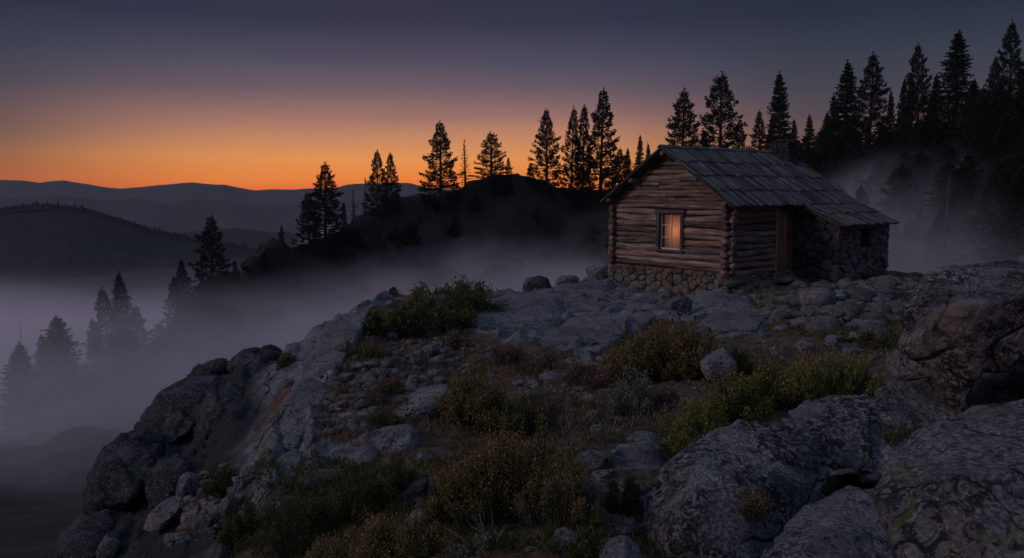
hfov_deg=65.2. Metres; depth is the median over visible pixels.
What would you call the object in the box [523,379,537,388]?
loose rock
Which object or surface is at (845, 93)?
fir tree
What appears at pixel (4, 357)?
valley floor
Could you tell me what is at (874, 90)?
pine tree
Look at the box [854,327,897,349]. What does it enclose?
shrub
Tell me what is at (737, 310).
flat rock
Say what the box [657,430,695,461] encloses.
shrub
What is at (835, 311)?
rock
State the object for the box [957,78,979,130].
fir tree
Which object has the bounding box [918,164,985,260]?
fir tree
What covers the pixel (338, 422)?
loose rock
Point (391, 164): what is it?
pine tree
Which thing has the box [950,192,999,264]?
pine tree
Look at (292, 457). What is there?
flat rock
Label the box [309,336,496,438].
gravel
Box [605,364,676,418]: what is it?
shrub
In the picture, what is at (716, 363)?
rock
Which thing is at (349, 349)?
shrub
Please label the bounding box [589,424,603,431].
loose rock
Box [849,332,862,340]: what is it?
rock
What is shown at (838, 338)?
rock
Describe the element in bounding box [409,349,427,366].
rock
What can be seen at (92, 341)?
fir tree
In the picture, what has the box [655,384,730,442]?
shrub
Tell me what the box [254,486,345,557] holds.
shrub
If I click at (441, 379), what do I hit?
loose rock
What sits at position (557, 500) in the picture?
shrub
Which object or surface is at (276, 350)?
cliff rock
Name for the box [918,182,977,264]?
pine tree
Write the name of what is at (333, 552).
shrub
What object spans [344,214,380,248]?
crag
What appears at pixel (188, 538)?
loose rock
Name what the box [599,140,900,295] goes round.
log cabin
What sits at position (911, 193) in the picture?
pine tree
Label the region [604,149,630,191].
pine tree
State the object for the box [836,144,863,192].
fir tree
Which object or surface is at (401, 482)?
shrub
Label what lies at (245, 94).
sky
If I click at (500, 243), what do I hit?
hillside
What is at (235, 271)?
pine tree
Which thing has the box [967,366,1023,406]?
rock
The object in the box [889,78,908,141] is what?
fir tree
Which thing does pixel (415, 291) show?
shrub
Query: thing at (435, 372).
loose rock
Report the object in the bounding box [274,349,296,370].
shrub
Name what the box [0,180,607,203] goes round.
mountains
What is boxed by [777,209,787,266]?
door
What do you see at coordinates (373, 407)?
loose rock
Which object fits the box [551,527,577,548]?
loose rock
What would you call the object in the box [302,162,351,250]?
pine tree
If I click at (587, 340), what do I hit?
rock
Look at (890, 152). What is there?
fir tree
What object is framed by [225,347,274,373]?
cliff rock
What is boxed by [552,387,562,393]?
loose rock
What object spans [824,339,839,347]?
loose rock
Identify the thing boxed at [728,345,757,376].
shrub
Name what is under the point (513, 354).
shrub
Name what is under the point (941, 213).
fir tree
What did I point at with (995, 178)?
pine tree
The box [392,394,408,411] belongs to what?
shrub
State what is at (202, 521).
loose rock
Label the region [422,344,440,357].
rock
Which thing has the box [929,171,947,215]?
pine tree
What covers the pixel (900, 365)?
boulder
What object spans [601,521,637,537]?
loose rock
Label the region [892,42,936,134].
pine tree
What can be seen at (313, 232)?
pine tree
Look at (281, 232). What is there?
pine tree
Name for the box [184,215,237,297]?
pine tree
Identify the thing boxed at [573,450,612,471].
loose rock
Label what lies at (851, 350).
loose rock
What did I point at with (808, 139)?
fir tree
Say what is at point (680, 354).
shrub
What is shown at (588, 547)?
shrub
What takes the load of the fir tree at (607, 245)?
on the hillside
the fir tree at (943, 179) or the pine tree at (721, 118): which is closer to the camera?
the fir tree at (943, 179)
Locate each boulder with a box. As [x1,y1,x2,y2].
[522,275,550,291]
[555,275,578,285]
[585,263,607,280]
[638,419,829,557]
[761,485,896,557]
[781,393,873,474]
[859,376,957,484]
[873,399,1023,557]
[886,348,932,378]
[896,255,1023,413]
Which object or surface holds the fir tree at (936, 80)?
on the hillside
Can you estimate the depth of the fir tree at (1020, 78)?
153.35 m
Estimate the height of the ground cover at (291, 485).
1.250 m
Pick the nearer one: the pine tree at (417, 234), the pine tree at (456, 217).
the pine tree at (417, 234)
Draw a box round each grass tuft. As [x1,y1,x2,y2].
[353,338,391,359]
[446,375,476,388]
[559,504,599,528]
[567,394,595,409]
[649,316,678,323]
[736,362,745,377]
[861,270,889,278]
[888,270,924,278]
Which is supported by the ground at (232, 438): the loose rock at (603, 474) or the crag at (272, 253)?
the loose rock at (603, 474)
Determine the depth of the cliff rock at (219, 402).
14.84 m
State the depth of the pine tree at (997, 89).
143.78 m
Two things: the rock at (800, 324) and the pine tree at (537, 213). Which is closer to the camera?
the rock at (800, 324)
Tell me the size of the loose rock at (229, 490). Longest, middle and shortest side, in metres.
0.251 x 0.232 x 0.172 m
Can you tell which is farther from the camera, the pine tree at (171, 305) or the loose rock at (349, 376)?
the pine tree at (171, 305)
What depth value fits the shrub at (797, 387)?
10.24 m
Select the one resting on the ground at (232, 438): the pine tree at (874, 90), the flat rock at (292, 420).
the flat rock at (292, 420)
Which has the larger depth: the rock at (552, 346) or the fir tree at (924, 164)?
the fir tree at (924, 164)
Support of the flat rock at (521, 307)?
on the ground at (232, 438)
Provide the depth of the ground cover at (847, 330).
17.76 m
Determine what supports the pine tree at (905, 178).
on the hillside
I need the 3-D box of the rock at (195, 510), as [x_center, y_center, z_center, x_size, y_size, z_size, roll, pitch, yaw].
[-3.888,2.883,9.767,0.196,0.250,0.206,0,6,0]
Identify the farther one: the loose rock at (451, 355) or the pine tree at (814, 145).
the pine tree at (814, 145)
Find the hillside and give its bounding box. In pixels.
[0,125,988,557]
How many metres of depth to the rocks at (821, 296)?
19.53 m
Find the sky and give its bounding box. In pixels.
[0,0,1023,189]
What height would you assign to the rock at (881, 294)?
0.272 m
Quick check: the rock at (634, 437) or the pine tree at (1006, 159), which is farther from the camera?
the pine tree at (1006, 159)
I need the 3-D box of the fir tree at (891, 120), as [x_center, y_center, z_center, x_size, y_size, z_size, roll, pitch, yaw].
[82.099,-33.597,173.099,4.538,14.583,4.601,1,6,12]
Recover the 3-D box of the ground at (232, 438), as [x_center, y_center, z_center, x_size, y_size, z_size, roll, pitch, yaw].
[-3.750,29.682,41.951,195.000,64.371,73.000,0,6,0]
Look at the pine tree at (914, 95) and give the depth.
170.24 m
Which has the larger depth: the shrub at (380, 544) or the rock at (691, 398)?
the rock at (691, 398)
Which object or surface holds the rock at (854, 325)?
on the ground at (232, 438)
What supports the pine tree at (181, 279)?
on the hillside
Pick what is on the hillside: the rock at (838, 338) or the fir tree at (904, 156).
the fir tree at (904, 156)
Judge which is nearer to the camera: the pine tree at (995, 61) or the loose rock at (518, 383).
the loose rock at (518, 383)
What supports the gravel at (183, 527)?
on the ground at (232, 438)
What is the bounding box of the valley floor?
[0,349,143,430]
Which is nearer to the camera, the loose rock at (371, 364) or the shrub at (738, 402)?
the shrub at (738, 402)
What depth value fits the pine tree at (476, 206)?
192.96 m
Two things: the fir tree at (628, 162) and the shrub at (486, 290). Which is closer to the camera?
the shrub at (486, 290)
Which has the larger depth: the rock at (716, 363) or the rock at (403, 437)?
the rock at (716, 363)
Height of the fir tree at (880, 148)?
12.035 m
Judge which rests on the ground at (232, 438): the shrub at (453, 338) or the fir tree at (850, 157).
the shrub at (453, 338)
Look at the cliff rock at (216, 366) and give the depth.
17.69 m
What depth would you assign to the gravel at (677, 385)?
12.74 m
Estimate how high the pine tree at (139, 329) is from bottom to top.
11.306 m
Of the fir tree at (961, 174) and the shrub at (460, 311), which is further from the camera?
the fir tree at (961, 174)
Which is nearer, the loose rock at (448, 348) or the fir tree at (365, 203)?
the loose rock at (448, 348)
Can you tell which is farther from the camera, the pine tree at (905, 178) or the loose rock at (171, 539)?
the pine tree at (905, 178)
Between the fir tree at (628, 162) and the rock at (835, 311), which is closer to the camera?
the rock at (835, 311)
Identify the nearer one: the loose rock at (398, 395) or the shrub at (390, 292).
the loose rock at (398, 395)
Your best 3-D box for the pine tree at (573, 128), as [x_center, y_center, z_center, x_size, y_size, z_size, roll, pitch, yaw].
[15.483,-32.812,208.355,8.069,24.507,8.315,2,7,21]
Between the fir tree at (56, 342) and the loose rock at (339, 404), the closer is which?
the loose rock at (339, 404)
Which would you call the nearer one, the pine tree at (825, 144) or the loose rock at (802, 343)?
the loose rock at (802, 343)
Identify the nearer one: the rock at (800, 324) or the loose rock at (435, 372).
the loose rock at (435, 372)
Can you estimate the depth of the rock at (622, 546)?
5.19 m
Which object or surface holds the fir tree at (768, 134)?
on the hillside
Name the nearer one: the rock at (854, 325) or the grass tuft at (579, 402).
the grass tuft at (579, 402)
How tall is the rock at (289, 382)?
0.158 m
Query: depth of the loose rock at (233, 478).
10.00 m
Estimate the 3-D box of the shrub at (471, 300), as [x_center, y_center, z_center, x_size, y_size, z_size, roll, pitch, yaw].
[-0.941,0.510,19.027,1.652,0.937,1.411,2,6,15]
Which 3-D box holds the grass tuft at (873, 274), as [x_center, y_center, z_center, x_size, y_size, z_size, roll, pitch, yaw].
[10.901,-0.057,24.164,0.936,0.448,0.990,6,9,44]
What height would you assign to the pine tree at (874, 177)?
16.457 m
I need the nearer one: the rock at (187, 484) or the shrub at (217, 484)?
the shrub at (217, 484)
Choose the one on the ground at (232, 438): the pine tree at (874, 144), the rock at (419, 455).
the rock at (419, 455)
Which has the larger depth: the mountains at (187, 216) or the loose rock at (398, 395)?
the mountains at (187, 216)
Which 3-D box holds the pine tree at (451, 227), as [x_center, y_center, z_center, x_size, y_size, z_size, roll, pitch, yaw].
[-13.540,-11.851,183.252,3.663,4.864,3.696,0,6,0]
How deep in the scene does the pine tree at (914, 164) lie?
128.21 m
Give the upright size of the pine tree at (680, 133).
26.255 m
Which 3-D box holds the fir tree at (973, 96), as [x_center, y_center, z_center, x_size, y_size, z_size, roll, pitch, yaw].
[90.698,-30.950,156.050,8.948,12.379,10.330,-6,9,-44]
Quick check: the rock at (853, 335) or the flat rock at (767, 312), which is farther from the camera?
the flat rock at (767, 312)
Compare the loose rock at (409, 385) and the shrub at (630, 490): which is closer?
the shrub at (630, 490)
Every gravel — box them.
[174,461,252,548]
[259,435,642,557]
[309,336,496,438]
[518,336,887,425]
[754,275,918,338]
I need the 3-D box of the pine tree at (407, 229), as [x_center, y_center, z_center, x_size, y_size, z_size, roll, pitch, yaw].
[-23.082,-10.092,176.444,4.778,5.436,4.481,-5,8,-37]
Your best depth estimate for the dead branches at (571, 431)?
8.61 m
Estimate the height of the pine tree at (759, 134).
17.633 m
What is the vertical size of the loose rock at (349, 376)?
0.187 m
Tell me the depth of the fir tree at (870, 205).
140.56 m
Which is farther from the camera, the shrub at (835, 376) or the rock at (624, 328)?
the rock at (624, 328)
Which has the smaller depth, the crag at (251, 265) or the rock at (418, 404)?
the rock at (418, 404)
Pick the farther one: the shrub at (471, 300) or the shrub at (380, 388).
the shrub at (471, 300)
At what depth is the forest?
749.71 m
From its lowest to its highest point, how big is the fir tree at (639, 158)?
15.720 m
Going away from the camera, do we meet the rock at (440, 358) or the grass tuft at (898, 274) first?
the rock at (440, 358)
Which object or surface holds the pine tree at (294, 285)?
on the hillside
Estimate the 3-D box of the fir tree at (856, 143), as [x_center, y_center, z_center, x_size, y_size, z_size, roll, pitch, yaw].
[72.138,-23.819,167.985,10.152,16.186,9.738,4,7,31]
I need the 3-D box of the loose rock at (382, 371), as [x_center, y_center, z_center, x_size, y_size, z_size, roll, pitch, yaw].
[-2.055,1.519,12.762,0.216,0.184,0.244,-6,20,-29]
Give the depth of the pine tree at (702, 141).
199.70 m
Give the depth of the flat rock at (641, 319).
20.30 m
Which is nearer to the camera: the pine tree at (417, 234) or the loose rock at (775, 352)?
the loose rock at (775, 352)
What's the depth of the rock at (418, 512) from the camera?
6.76 m
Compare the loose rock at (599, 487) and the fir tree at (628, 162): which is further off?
the fir tree at (628, 162)
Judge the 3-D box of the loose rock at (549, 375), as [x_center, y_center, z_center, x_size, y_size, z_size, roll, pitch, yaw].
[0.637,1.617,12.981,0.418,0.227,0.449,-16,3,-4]
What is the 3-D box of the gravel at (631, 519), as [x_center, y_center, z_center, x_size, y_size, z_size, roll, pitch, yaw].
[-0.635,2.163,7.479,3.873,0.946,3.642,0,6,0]
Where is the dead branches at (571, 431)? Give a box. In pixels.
[546,394,597,434]
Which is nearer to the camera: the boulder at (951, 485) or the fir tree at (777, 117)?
the boulder at (951, 485)
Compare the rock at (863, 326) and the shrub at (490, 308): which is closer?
the rock at (863, 326)
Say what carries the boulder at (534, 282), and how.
on the ground at (232, 438)
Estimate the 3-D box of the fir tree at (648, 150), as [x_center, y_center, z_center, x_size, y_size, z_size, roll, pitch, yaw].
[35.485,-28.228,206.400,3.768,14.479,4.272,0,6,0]
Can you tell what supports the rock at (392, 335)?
on the ground at (232, 438)
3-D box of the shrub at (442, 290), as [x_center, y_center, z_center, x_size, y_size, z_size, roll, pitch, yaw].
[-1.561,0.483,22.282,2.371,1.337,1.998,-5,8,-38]
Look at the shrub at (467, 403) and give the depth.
10.16 m
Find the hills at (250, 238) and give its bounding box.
[178,228,322,248]
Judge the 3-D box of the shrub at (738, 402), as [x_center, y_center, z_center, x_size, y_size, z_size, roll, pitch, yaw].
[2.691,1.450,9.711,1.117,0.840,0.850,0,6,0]
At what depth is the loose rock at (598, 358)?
14.71 m
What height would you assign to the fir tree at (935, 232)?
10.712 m
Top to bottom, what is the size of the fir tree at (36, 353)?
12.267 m
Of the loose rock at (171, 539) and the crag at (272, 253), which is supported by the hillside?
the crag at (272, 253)
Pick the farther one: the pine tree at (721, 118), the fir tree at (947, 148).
the pine tree at (721, 118)
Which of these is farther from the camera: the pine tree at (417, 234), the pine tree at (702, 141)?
the pine tree at (702, 141)
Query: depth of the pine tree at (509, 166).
200.87 m
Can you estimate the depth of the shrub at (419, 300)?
17.93 m
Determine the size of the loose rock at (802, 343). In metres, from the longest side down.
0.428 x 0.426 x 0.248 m
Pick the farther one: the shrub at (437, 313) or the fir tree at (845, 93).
the fir tree at (845, 93)
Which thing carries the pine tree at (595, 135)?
on the hillside
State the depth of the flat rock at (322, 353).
15.05 m
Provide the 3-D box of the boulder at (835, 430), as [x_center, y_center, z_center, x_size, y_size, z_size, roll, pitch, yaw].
[3.204,1.478,8.119,0.878,0.393,2.264,3,7,24]
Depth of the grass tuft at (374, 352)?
13.96 m
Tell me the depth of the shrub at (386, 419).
10.00 m
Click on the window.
(660, 219)
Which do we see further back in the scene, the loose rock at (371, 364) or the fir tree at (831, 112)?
the fir tree at (831, 112)
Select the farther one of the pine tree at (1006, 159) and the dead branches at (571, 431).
the pine tree at (1006, 159)
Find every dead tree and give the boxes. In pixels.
[910,168,915,223]
[943,175,949,247]
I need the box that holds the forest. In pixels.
[0,200,247,247]
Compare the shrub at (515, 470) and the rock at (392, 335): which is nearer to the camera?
the shrub at (515, 470)
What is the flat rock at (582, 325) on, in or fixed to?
on the ground at (232, 438)
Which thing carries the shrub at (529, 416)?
on the ground at (232, 438)
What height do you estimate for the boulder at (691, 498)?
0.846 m
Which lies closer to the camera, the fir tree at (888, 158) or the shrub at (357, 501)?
the shrub at (357, 501)
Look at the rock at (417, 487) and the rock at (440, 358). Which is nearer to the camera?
the rock at (417, 487)
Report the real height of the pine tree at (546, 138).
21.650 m
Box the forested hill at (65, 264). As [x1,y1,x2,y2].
[0,204,255,352]
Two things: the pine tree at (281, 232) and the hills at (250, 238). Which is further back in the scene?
the hills at (250, 238)
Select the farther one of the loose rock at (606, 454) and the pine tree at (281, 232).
the pine tree at (281, 232)
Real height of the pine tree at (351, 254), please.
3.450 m
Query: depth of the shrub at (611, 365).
12.92 m
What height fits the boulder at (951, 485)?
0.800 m
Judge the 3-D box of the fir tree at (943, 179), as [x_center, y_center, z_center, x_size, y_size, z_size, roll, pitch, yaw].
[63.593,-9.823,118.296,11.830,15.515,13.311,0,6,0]
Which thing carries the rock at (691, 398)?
on the ground at (232, 438)
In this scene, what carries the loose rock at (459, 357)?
on the ground at (232, 438)
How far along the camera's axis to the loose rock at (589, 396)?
11.12 m
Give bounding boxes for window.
[654,209,686,252]
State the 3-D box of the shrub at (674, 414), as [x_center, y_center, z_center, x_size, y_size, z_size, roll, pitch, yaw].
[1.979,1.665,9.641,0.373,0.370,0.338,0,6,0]
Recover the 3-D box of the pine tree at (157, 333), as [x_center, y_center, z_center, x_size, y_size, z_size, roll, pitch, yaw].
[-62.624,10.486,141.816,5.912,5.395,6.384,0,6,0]
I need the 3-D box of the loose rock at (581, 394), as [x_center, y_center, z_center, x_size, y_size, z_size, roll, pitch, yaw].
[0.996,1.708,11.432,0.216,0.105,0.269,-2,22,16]
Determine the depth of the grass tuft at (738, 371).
12.86 m
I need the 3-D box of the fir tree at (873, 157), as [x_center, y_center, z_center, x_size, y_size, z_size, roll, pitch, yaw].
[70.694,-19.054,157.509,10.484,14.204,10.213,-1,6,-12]
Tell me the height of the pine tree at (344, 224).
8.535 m
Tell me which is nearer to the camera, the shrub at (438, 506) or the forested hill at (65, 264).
the shrub at (438, 506)
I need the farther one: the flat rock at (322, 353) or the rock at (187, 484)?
the flat rock at (322, 353)
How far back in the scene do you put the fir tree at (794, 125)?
187.26 m
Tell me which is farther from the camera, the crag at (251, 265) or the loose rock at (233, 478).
the crag at (251, 265)
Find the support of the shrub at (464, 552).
on the ground at (232, 438)
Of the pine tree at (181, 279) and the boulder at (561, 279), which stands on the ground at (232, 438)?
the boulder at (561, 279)
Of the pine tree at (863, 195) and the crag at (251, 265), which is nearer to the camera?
the pine tree at (863, 195)
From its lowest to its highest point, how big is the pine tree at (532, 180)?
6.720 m
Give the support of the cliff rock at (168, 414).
on the ground at (232, 438)
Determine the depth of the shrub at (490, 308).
19.12 m
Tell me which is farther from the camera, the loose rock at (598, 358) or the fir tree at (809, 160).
the fir tree at (809, 160)
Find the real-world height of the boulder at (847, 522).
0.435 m
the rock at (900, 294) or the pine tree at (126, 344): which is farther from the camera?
the pine tree at (126, 344)
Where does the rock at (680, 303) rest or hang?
on the ground at (232, 438)
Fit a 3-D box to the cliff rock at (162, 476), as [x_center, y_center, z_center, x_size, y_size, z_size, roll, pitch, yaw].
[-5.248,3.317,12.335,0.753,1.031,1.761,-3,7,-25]
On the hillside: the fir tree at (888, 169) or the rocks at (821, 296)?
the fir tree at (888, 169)
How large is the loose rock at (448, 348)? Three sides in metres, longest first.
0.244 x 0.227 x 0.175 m
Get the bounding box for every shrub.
[198,462,238,497]
[215,486,267,550]
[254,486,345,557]
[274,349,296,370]
[304,524,377,557]
[305,466,407,529]
[334,331,384,357]
[351,501,461,557]
[359,304,411,337]
[363,370,408,405]
[363,405,406,431]
[366,299,427,335]
[368,454,433,503]
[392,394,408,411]
[395,287,429,297]
[396,288,461,319]
[408,298,477,335]
[412,274,492,296]
[416,435,504,528]
[426,300,481,327]
[429,345,519,431]
[438,405,597,529]
[441,281,507,312]
[442,327,469,348]
[445,526,491,557]
[460,295,498,312]
[470,287,502,295]
[473,339,527,365]
[482,385,563,438]
[510,437,606,528]
[513,349,558,375]
[543,522,606,557]
[560,357,612,390]
[596,470,643,516]
[599,325,663,382]
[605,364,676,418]
[608,312,738,382]
[652,384,681,405]
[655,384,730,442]
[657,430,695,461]
[661,402,685,432]
[686,364,775,425]
[727,355,829,411]
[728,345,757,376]
[736,482,775,521]
[786,347,888,396]
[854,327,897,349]
[874,414,928,447]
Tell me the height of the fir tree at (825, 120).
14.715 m
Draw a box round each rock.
[44,509,117,557]
[81,427,163,514]
[95,534,118,557]
[134,375,222,447]
[143,496,181,531]
[144,454,193,509]
[164,532,189,546]
[176,472,198,500]
[180,510,190,522]
[180,535,193,541]
[185,505,201,522]
[187,358,228,377]
[187,502,198,509]
[190,512,219,535]
[193,383,244,439]
[207,498,221,504]
[208,504,216,511]
[216,497,234,517]
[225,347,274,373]
[226,483,241,494]
[231,476,241,484]
[239,476,254,489]
[244,449,302,517]
[255,404,287,444]
[262,344,282,360]
[279,378,328,451]
[281,378,294,387]
[302,309,370,378]
[328,400,347,408]
[336,420,346,424]
[338,373,355,379]
[359,424,419,455]
[360,408,375,413]
[364,360,378,368]
[366,406,380,410]
[376,368,390,376]
[381,359,399,367]
[386,392,409,403]
[387,332,397,339]
[390,384,450,421]
[398,476,428,508]
[405,382,414,387]
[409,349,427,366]
[409,508,433,525]
[414,452,429,465]
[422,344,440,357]
[427,369,441,374]
[431,341,442,344]
[431,355,445,364]
[434,376,448,384]
[443,345,452,350]
[447,352,458,357]
[453,355,465,360]
[474,292,563,329]
[511,379,525,386]
[522,389,540,399]
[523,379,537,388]
[530,279,615,312]
[538,310,635,354]
[539,371,564,381]
[545,341,565,349]
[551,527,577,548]
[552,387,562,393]
[562,419,573,426]
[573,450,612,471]
[575,392,587,397]
[578,481,605,497]
[582,336,597,344]
[582,394,593,400]
[584,410,599,418]
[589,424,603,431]
[592,470,610,479]
[595,355,605,362]
[598,451,610,456]
[599,535,642,557]
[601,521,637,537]
[615,320,632,340]
[618,480,646,495]
[624,296,657,328]
[625,431,660,443]
[666,295,691,313]
[684,397,701,404]
[689,289,760,335]
[700,348,736,382]
[749,292,791,315]
[771,350,780,355]
[781,309,806,317]
[792,340,813,351]
[797,322,804,329]
[800,296,836,315]
[818,304,843,317]
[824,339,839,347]
[825,335,841,341]
[842,347,866,354]
[844,322,859,331]
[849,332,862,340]
[859,321,884,332]
[875,292,893,299]
[893,291,911,300]
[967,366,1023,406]
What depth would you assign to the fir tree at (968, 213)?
112.83 m
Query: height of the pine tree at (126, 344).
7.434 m
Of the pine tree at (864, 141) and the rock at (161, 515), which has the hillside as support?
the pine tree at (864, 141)
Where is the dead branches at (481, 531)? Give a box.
[444,490,525,553]
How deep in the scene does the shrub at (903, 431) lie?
7.67 m
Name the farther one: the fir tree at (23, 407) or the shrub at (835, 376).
the fir tree at (23, 407)
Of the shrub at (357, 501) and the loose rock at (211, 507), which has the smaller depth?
the shrub at (357, 501)
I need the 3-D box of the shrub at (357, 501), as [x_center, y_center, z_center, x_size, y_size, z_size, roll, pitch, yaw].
[-1.370,2.001,7.441,0.909,0.604,0.771,2,6,16]
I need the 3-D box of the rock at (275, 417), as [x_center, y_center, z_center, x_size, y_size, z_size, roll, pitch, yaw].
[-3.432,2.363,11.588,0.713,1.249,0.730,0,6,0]
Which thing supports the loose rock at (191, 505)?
on the ground at (232, 438)
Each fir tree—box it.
[0,341,55,429]
[24,315,107,410]
[31,334,56,410]
[78,318,107,380]
[104,270,142,364]
[349,191,357,221]
[362,180,369,214]
[458,139,474,193]
[602,242,608,263]
[622,147,632,179]
[632,135,643,168]
[644,143,650,158]
[758,70,794,149]
[763,120,773,147]
[790,119,798,139]
[801,114,816,159]
[803,148,824,175]
[809,160,824,176]
[818,111,830,148]
[823,59,867,156]
[824,94,840,149]
[825,160,840,185]
[833,159,855,192]
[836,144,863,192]
[839,127,869,181]
[848,173,870,197]
[854,146,881,197]
[864,144,884,189]
[866,141,901,196]
[868,191,878,209]
[870,160,895,208]
[871,140,901,188]
[872,147,912,213]
[882,89,895,146]
[887,224,911,272]
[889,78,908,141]
[891,148,938,213]
[909,215,962,273]
[912,160,963,256]
[917,99,944,144]
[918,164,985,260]
[918,207,961,273]
[922,29,978,138]
[924,73,947,145]
[925,140,962,203]
[930,152,988,215]
[948,88,985,151]
[953,190,977,259]
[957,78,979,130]
[966,162,1023,262]
[977,164,1023,261]
[1010,61,1023,98]
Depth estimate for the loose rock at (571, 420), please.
9.81 m
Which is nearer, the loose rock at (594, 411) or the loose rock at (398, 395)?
the loose rock at (594, 411)
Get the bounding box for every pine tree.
[83,286,120,372]
[97,328,142,370]
[128,305,151,356]
[145,323,165,343]
[159,276,187,331]
[171,260,196,315]
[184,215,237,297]
[230,262,241,284]
[278,226,288,258]
[288,272,302,289]
[291,191,323,253]
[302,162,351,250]
[339,201,348,241]
[347,247,357,262]
[361,149,391,218]
[381,154,403,211]
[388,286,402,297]
[397,222,416,245]
[408,221,421,245]
[418,120,465,208]
[446,217,460,237]
[448,215,462,234]
[469,131,513,184]
[469,193,483,209]
[504,157,513,184]
[524,162,538,187]
[527,108,566,191]
[533,207,541,220]
[557,105,584,197]
[569,104,597,198]
[578,87,625,203]
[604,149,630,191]
[665,87,700,145]
[695,71,748,147]
[698,135,707,146]
[732,118,749,148]
[748,109,768,149]
[805,127,840,174]
[812,130,826,150]
[846,51,894,160]
[853,158,889,207]
[854,184,871,207]
[859,116,875,151]
[865,126,890,162]
[872,162,933,252]
[890,157,934,225]
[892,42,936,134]
[892,170,925,233]
[899,80,920,129]
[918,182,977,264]
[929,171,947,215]
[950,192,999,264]
[972,157,1007,247]
[978,153,1018,255]
[984,54,1003,90]
[988,19,1023,104]
[989,81,1020,128]
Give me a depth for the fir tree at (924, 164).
129.35 m
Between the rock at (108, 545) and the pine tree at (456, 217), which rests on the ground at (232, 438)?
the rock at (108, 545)
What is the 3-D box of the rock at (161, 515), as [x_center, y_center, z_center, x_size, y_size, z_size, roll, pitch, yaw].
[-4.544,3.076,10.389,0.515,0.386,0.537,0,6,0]
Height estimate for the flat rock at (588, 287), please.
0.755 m
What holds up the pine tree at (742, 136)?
on the hillside
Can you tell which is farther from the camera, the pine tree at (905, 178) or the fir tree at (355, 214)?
the fir tree at (355, 214)
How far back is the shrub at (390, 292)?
20.70 m
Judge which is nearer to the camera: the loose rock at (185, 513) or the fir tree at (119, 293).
the loose rock at (185, 513)
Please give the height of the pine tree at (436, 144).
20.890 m
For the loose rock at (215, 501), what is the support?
on the ground at (232, 438)
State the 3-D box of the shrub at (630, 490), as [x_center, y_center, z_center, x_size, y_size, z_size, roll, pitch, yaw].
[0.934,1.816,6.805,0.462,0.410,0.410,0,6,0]
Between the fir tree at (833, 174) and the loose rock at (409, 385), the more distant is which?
the fir tree at (833, 174)
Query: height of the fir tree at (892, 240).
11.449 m
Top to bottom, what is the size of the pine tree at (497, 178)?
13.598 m
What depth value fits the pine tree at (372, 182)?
178.05 m
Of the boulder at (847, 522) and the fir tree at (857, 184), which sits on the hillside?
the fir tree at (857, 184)
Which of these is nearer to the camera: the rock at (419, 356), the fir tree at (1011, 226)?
the rock at (419, 356)
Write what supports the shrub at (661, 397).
on the ground at (232, 438)
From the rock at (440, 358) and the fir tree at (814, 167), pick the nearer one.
the rock at (440, 358)
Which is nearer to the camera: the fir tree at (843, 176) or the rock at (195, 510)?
the rock at (195, 510)
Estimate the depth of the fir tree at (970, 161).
117.68 m
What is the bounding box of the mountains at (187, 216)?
[0,195,379,233]
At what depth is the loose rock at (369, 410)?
10.56 m
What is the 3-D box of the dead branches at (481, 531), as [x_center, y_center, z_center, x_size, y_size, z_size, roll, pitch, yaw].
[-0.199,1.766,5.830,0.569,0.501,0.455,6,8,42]
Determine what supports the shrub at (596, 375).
on the ground at (232, 438)
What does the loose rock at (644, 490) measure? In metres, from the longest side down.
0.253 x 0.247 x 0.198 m
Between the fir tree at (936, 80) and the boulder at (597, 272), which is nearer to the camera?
the boulder at (597, 272)
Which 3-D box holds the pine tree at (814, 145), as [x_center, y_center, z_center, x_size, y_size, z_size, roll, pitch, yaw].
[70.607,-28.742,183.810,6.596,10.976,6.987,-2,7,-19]
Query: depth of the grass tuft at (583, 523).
6.17 m
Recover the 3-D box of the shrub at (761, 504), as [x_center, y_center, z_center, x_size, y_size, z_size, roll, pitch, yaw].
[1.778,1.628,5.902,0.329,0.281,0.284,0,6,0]
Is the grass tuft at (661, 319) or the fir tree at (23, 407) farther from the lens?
the fir tree at (23, 407)
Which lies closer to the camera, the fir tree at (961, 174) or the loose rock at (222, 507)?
the loose rock at (222, 507)
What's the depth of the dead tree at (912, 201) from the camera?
109.52 m
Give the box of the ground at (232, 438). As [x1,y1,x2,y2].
[103,271,923,557]
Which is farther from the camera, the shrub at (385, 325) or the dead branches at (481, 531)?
the shrub at (385, 325)
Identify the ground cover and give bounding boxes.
[222,426,664,557]
[309,335,891,465]
[750,277,919,342]
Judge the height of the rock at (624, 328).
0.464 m
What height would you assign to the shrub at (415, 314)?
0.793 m
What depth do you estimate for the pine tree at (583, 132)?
206.91 m
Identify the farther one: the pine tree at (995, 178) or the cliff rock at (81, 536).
the pine tree at (995, 178)
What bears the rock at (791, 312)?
on the ground at (232, 438)
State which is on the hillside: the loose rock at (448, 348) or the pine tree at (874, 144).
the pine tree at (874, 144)
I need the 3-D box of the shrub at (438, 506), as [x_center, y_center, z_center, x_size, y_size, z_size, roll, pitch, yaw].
[-0.408,1.687,6.651,0.772,0.816,0.620,0,6,0]
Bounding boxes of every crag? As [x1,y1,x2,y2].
[240,256,262,274]
[254,237,290,270]
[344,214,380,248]
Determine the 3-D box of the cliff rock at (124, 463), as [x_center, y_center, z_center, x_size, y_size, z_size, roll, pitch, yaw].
[-6.560,3.663,13.566,1.391,1.887,3.247,-3,7,-25]
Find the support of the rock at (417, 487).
on the ground at (232, 438)
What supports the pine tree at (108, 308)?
on the hillside
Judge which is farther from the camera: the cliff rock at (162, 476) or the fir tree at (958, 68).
the fir tree at (958, 68)
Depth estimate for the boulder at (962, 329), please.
8.00 m
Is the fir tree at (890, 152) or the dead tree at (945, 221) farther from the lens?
the fir tree at (890, 152)
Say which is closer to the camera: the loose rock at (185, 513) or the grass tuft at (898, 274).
the loose rock at (185, 513)

